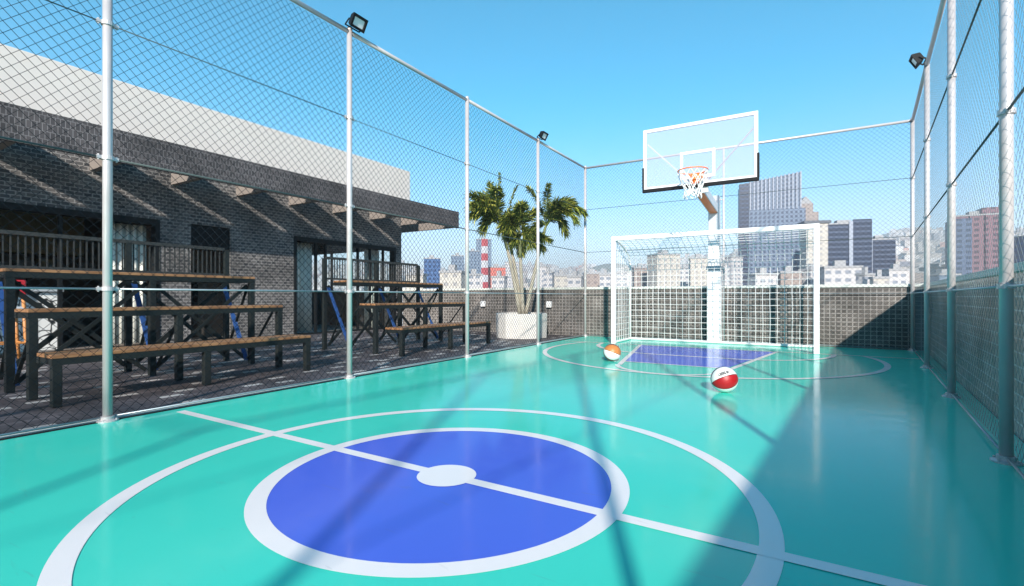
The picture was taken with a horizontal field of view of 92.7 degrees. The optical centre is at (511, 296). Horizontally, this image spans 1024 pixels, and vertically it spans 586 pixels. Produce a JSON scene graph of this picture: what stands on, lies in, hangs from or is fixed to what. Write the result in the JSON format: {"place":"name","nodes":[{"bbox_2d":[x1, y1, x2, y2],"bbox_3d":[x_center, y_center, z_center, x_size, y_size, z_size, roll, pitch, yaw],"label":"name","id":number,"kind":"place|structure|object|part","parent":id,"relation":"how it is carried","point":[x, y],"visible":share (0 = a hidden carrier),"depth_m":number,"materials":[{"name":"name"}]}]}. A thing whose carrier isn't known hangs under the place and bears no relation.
{"place":"outdoors","nodes":[
{"label":"outdoors","id":0,"kind":"place"},
{"bbox_2d":[0,280,25,358],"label":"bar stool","id":1,"kind":"object","parent":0,"point":[17,341],"visible":0.32,"depth_m":6.83,"materials":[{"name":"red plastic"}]},
{"bbox_2d":[12,260,34,265],"bbox_3d":[-10.775,-0.636,10.782,0.254,0.320,0.314,0,0,31],"label":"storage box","id":2,"kind":"object","parent":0,"point":[29,263],"visible":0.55,"depth_m":10.69,"materials":[{"name":"black"}]},
{"bbox_2d":[35,259,52,266],"bbox_3d":[-10.594,-0.656,11.082,0.254,0.360,0.274,0,0,31],"label":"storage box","id":3,"kind":"object","parent":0,"point":[43,263],"visible":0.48,"depth_m":10.99,"materials":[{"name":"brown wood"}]},
{"bbox_2d":[77,262,95,268],"bbox_3d":[-10.206,-0.641,11.723,0.254,0.330,0.274,0,0,31],"label":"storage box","id":4,"kind":"object","parent":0,"point":[84,265],"visible":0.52,"depth_m":11.64,"materials":[{"name":"black"}]},
{"bbox_2d":[0,43,458,357],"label":"rooftop building","id":5,"kind":"structure","parent":0,"point":[261,282],"depth_m":9.55,"materials":[{"name":"brick"}]},
{"bbox_2d":[0,289,63,352],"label":"bar counter","id":6,"kind":"object","parent":5,"relation":"on","point":[43,334],"visible":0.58,"depth_m":8.15,"materials":[{"name":"stone"}]},
{"bbox_2d":[0,209,83,256],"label":"window frame","id":7,"kind":"object","parent":5,"relation":"attached to","point":[27,217],"visible":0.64,"depth_m":10.84,"materials":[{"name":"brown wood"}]},
{"bbox_3d":[-10.561,-1.400,10.769,0.020,0.800,1.560,0,0,31],"label":"door","id":8,"kind":"part","parent":7,"relation":"part of","materials":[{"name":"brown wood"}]},
{"bbox_2d":[113,223,145,344],"bbox_3d":[-6.932,-0.225,8.774,0.094,2.150,0.640,0,0,31],"label":"curtain","id":9,"kind":"object","parent":5,"relation":"hanging from","point":[135,233],"visible":0.41,"depth_m":8.78,"materials":[{"name":"white fabric"}]},
{"bbox_2d":[191,265,197,337],"bbox_3d":[-7.098,0.070,10.428,0.040,1.660,0.720,0,0,31],"label":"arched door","id":10,"kind":"structure","parent":5,"relation":"in","point":[194,300],"depth_m":10.67,"materials":[{"name":"metal"}]},
{"bbox_2d":[297,242,311,331],"bbox_3d":[-5.111,-0.225,11.786,0.094,2.150,0.680,0,0,31],"label":"curtain","id":11,"kind":"object","parent":5,"relation":"hanging from","point":[304,277],"visible":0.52,"depth_m":11.88,"materials":[{"name":"fabric"}]},
{"bbox_2d":[313,250,379,288],"bbox_3d":[-6.341,-0.795,14.154,4.760,1.290,3.260,0,0,31],"label":"window frame","id":12,"kind":"structure","parent":5,"relation":"in","point":[331,281],"depth_m":15.67,"materials":[{"name":"black metal"}]},
{"bbox_2d":[364,249,378,326],"bbox_3d":[-3.946,-0.225,13.751,0.097,2.150,0.550,0,0,31],"label":"curtain","id":13,"kind":"object","parent":5,"relation":"hanging from","point":[373,252],"visible":0.33,"depth_m":13.61,"materials":[{"name":"fabric"}]},
{"bbox_2d":[0,329,573,436],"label":"paving","id":14,"kind":"structure","parent":0,"point":[19,413],"depth_m":5.66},
{"bbox_2d":[0,229,310,407],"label":"bleachers","id":15,"kind":"object","parent":14,"relation":"on","point":[226,307],"visible":0.87,"depth_m":5.26,"materials":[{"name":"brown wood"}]},
{"bbox_2d":[322,257,490,355],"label":"bleachers","id":16,"kind":"object","parent":14,"relation":"on","point":[342,302],"visible":0.75,"depth_m":8.65,"materials":[{"name":"metal"}]},
{"bbox_2d":[496,312,546,338],"bbox_3d":[0.211,0.635,10.881,1.150,0.530,1.172,0,0,31],"label":"planter","id":17,"kind":"object","parent":14,"relation":"on","point":[516,329],"visible":0.74,"depth_m":10.38,"materials":[{"name":"concrete"}]},
{"bbox_2d":[463,172,588,313],"bbox_3d":[0.297,-1.150,10.900,2.874,3.197,1.300,0,0,-2],"label":"palm tree","id":18,"kind":"object","parent":17,"relation":"in","point":[580,211],"visible":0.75,"depth_m":10.76,"materials":[{"name":"green plant"}]},
{"bbox_2d":[0,336,1023,585],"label":"court floor","id":19,"kind":"structure","parent":0,"point":[582,460],"depth_m":2.38,"materials":[{"name":"teal rubber"}]},
{"bbox_2d":[0,0,587,435],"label":"chain link fence","id":20,"kind":"object","parent":19,"relation":"on","point":[106,198],"visible":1,"depth_m":4.71,"materials":[{"name":"metal"}]},
{"bbox_2d":[345,12,367,33],"bbox_3d":[-1.718,-3.005,5.381,0.184,0.146,0.198,0,0,31],"label":"floodlight","id":21,"kind":"object","parent":20,"relation":"attached to","point":[359,23],"visible":1,"depth_m":5.35,"materials":[{"name":"black metal"}]},
{"bbox_2d":[537,131,548,140],"bbox_3d":[0.564,-3.005,9.155,0.184,0.146,0.198,0,0,31],"label":"floodlight","id":22,"kind":"object","parent":20,"relation":"attached to","point":[542,135],"visible":1,"depth_m":9.11,"materials":[{"name":"black metal"}]},
{"bbox_2d":[603,344,620,360],"bbox_3d":[1.396,0.779,6.811,0.240,0.240,0.240,21,-4,6],"label":"basketball","id":23,"kind":"object","parent":19,"relation":"on","point":[611,352],"visible":1,"depth_m":6.72,"materials":[{"name":"rubber"}]},
{"bbox_2d":[642,111,759,340],"bbox_3d":[3.544,-1.000,8.456,2.387,3.800,1.724,0,0,-37],"label":"basketball hoop","id":24,"kind":"object","parent":19,"relation":"on","point":[698,184],"visible":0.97,"depth_m":8.53,"materials":[{"name":"white paint"}]},
{"bbox_2d":[611,223,819,353],"bbox_3d":[3.612,-0.120,8.919,3.370,2.040,1.083,0,0,31],"label":"futsal goal","id":25,"kind":"object","parent":19,"relation":"on","point":[815,227],"visible":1,"depth_m":9.06,"materials":[{"name":"white paint"}]},
{"bbox_2d":[710,367,737,391],"bbox_3d":[1.993,0.779,4.591,0.240,0.240,0.240,-19,32,6],"label":"basketball","id":26,"kind":"object","parent":19,"relation":"on","point":[723,379],"visible":1,"depth_m":4.51,"materials":[{"name":"red rubber"}]},
{"bbox_2d":[586,120,910,348],"bbox_3d":[4.154,-1.034,9.613,5.762,3.821,0.054,0,0,31],"label":"chain link fence","id":27,"kind":"object","parent":19,"relation":"on","point":[797,137],"visible":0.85,"depth_m":9.12,"materials":[{"name":"metal"}]},
{"bbox_2d":[907,0,1023,478],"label":"chain link fence","id":28,"kind":"object","parent":19,"relation":"on","point":[1006,286],"visible":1,"depth_m":3.87,"materials":[{"name":"metal"}]},
{"bbox_2d":[909,52,925,68],"bbox_3d":[5.174,-3.005,6.214,0.184,0.146,0.198,0,0,31],"label":"floodlight","id":29,"kind":"object","parent":28,"relation":"attached to","point":[916,60],"visible":0.81,"depth_m":6.17,"materials":[{"name":"black metal"}]},
{"bbox_2d":[0,0,1023,268],"label":"sky","id":30,"kind":"structure","parent":0,"point":[593,76],"materials":[{"name":"blue"}]},
{"bbox_2d":[587,263,631,272],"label":"wooded hill","id":31,"kind":"structure","parent":0,"point":[599,267],"depth_m":1981.89,"materials":[{"name":"grey"}]},
{"bbox_2d":[327,227,944,283],"bbox_3d":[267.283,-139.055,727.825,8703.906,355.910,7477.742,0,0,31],"label":"hills","id":32,"kind":"structure","parent":0,"point":[884,235],"depth_m":1898.29,"materials":[{"name":"grey"}]},
{"bbox_2d":[406,268,427,288],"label":"city building","id":33,"kind":"structure","parent":32,"relation":"on","point":[424,278],"depth_m":207.71,"materials":[{"name":"beige concrete"}]},
{"bbox_2d":[424,255,440,288],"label":"office block","id":34,"kind":"structure","parent":32,"relation":"on","point":[433,269],"depth_m":415.91,"materials":[{"name":"blue glass"}]},
{"bbox_2d":[439,265,464,288],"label":"city building","id":35,"kind":"structure","parent":32,"relation":"on","point":[450,278],"depth_m":197.02,"materials":[{"name":"white concrete"}]},
{"bbox_2d":[451,253,463,270],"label":"office tower","id":36,"kind":"structure","parent":32,"relation":"on","point":[459,261],"depth_m":516.52,"materials":[{"name":"blue glass"}]},
{"bbox_2d":[469,249,479,273],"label":"office tower","id":37,"kind":"structure","parent":32,"relation":"on","point":[475,259],"depth_m":556.32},
{"bbox_2d":[469,269,482,287],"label":"city building","id":38,"kind":"structure","parent":32,"relation":"on","point":[477,279],"depth_m":257.13,"materials":[{"name":"white concrete"}]},
{"bbox_2d":[476,237,491,273],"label":"office tower","id":39,"kind":"structure","parent":32,"relation":"on","point":[479,247],"depth_m":633.73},
{"bbox_2d":[481,239,487,287],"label":"striped chimney","id":40,"kind":"object","parent":32,"relation":"on","point":[484,268],"visible":0.36,"depth_m":398.73,"materials":[{"name":"concrete"}]},
{"bbox_2d":[488,264,505,287],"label":"building","id":41,"kind":"structure","parent":32,"relation":"on","point":[494,274],"depth_m":415.32,"materials":[{"name":"red concrete"}]},
{"bbox_2d":[491,271,507,287],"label":"city building","id":42,"kind":"structure","parent":32,"relation":"on","point":[498,280],"depth_m":237.92,"materials":[{"name":"white concrete"}]},
{"bbox_2d":[505,259,517,287],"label":"city building","id":43,"kind":"structure","parent":32,"relation":"on","point":[507,273],"depth_m":515.27,"materials":[{"name":"white concrete"}]},
{"bbox_2d":[535,262,546,287],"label":"city building","id":44,"kind":"structure","parent":32,"relation":"on","point":[540,276],"depth_m":327.47,"materials":[{"name":"white concrete"}]},
{"bbox_2d":[544,268,553,287],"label":"city building","id":45,"kind":"structure","parent":32,"relation":"on","point":[548,280],"depth_m":298.11,"materials":[{"name":"white concrete"}]},
{"bbox_2d":[553,270,568,286],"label":"city building","id":46,"kind":"structure","parent":32,"relation":"on","point":[560,282],"depth_m":257.19,"materials":[{"name":"beige concrete"}]},
{"bbox_2d":[567,271,583,286],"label":"city building","id":47,"kind":"structure","parent":32,"relation":"on","point":[579,282],"depth_m":237.93,"materials":[{"name":"white concrete"}]},
{"bbox_2d":[583,269,599,286],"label":"city building","id":48,"kind":"structure","parent":32,"relation":"on","point":[594,277],"depth_m":296.73,"materials":[{"name":"beige concrete"}]},
{"bbox_2d":[599,270,610,286],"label":"city building","id":49,"kind":"structure","parent":32,"relation":"on","point":[605,278],"depth_m":278.06,"materials":[{"name":"white concrete"}]},
{"bbox_2d":[616,267,628,286],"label":"city building","id":50,"kind":"structure","parent":32,"relation":"on","point":[625,278],"depth_m":286.79,"materials":[{"name":"white concrete"}]},
{"bbox_2d":[632,263,646,286],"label":"city building","id":51,"kind":"structure","parent":32,"relation":"on","point":[636,271],"depth_m":326.93,"materials":[{"name":"beige concrete"}]},
{"bbox_2d":[647,250,680,285],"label":"city building","id":52,"kind":"structure","parent":32,"relation":"on","point":[653,271],"depth_m":295.12,"materials":[{"name":"white concrete"}]},
{"bbox_2d":[312,227,1023,325],"bbox_3d":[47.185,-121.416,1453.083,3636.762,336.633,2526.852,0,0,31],"label":"distant town","id":53,"kind":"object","parent":32,"relation":"on","point":[900,242],"visible":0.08,"depth_m":1553.83},
{"bbox_2d":[680,264,688,285],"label":"city building","id":54,"kind":"structure","parent":32,"relation":"on","point":[685,282],"depth_m":347.58,"materials":[{"name":"white concrete"}]},
{"bbox_2d":[689,254,707,285],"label":"city building","id":55,"kind":"structure","parent":32,"relation":"on","point":[695,272],"depth_m":306.49,"materials":[{"name":"white concrete"}]},
{"bbox_2d":[721,263,729,285],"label":"city building","id":56,"kind":"structure","parent":32,"relation":"on","point":[727,282],"depth_m":326.27,"materials":[{"name":"white concrete"}]},
{"bbox_2d":[725,253,742,285],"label":"city building","id":57,"kind":"structure","parent":32,"relation":"on","point":[737,272],"depth_m":376.17,"materials":[{"name":"white concrete"}]},
{"bbox_2d":[746,268,778,284],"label":"city building","id":58,"kind":"structure","parent":32,"relation":"on","point":[763,279],"depth_m":216.62,"materials":[{"name":"white concrete"}]},
{"bbox_2d":[738,171,805,284],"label":"office tower","id":59,"kind":"structure","parent":32,"relation":"on","point":[744,221],"depth_m":388.10,"materials":[{"name":"grey glass"}]},
{"bbox_2d":[773,267,802,284],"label":"city building","id":60,"kind":"structure","parent":32,"relation":"on","point":[786,274],"depth_m":226.81,"materials":[{"name":"beige concrete"}]},
{"bbox_2d":[798,263,813,284],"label":"city building","id":61,"kind":"structure","parent":32,"relation":"on","point":[810,279],"depth_m":227.68,"materials":[{"name":"white concrete"}]},
{"bbox_2d":[802,196,818,220],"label":"apartment block","id":62,"kind":"structure","parent":32,"relation":"on","point":[807,203],"depth_m":461.94,"materials":[{"name":"beige concrete"}]},
{"bbox_2d":[797,220,830,268],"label":"apartment block","id":63,"kind":"structure","parent":32,"relation":"on","point":[808,255],"depth_m":295.73,"materials":[{"name":"beige concrete"}]},
{"bbox_2d":[820,260,862,284],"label":"city building","id":64,"kind":"structure","parent":32,"relation":"on","point":[836,273],"depth_m":206.43,"materials":[{"name":"white concrete"}]},
{"bbox_2d":[828,219,871,272],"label":"apartment block","id":65,"kind":"structure","parent":32,"relation":"on","point":[850,245],"depth_m":331.94,"materials":[{"name":"grey glass"}]},
{"bbox_2d":[854,267,875,283],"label":"city building","id":66,"kind":"structure","parent":32,"relation":"on","point":[865,275],"depth_m":188.79,"materials":[{"name":"grey concrete"}]},
{"bbox_2d":[868,270,889,283],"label":"city building","id":67,"kind":"structure","parent":32,"relation":"on","point":[882,279],"depth_m":178.61,"materials":[{"name":"white concrete"}]},
{"bbox_2d":[872,236,895,275],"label":"apartment block","id":68,"kind":"structure","parent":32,"relation":"on","point":[878,256],"depth_m":354.99,"materials":[{"name":"grey glass"}]},
{"bbox_2d":[881,264,909,283],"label":"city building","id":69,"kind":"structure","parent":32,"relation":"on","point":[885,272],"depth_m":237.16,"materials":[{"name":"white concrete"}]},
{"bbox_2d":[909,268,923,283],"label":"city building","id":70,"kind":"structure","parent":32,"relation":"on","point":[920,276],"depth_m":296.46,"materials":[{"name":"grey concrete"}]},
{"bbox_2d":[920,263,943,273],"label":"city building","id":71,"kind":"structure","parent":32,"relation":"on","point":[937,266],"depth_m":326.32,"materials":[{"name":"grey concrete"}]},
{"bbox_2d":[930,269,960,281],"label":"city building","id":72,"kind":"structure","parent":32,"relation":"on","point":[941,275],"depth_m":257.64,"materials":[{"name":"grey concrete"}]},
{"bbox_2d":[945,207,998,274],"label":"apartment block","id":73,"kind":"structure","parent":32,"relation":"on","point":[980,238],"depth_m":293.34,"materials":[{"name":"concrete"}]},
{"bbox_2d":[1014,235,1023,262],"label":"office block","id":74,"kind":"structure","parent":32,"relation":"on","point":[1019,248],"depth_m":321.63,"materials":[{"name":"grey concrete"}]},
{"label":"roof deck","id":75,"kind":"structure","parent":0,"visible":0},
{"bbox_2d":[0,336,580,438],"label":"kerb strip","id":76,"kind":"object","parent":75,"relation":"on","point":[29,432],"visible":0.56,"depth_m":4.22,"materials":[{"name":"grey concrete"}]},
{"bbox_2d":[402,283,923,350],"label":"parapet wall","id":77,"kind":"structure","parent":75,"relation":"on","point":[691,312],"depth_m":9.56,"materials":[{"name":"brick"}]},
{"bbox_2d":[480,301,485,306],"bbox_3d":[-0.742,0.190,12.609,0.130,0.150,0.090,0,0,31],"label":"wall lamp","id":78,"kind":"object","parent":77,"relation":"attached to","point":[483,303],"visible":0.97,"depth_m":12.58,"materials":[{"name":"white paint"}]},
{"bbox_2d":[546,301,551,307],"bbox_3d":[0.883,0.190,11.625,0.130,0.150,0.090,0,0,31],"label":"wall lamp","id":79,"kind":"object","parent":77,"relation":"attached to","point":[550,304],"visible":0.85,"depth_m":11.59,"materials":[{"name":"white paint"}]},
{"bbox_2d":[930,261,1023,442],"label":"parapet wall","id":80,"kind":"structure","parent":75,"relation":"on","point":[983,333],"depth_m":4.08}
]}

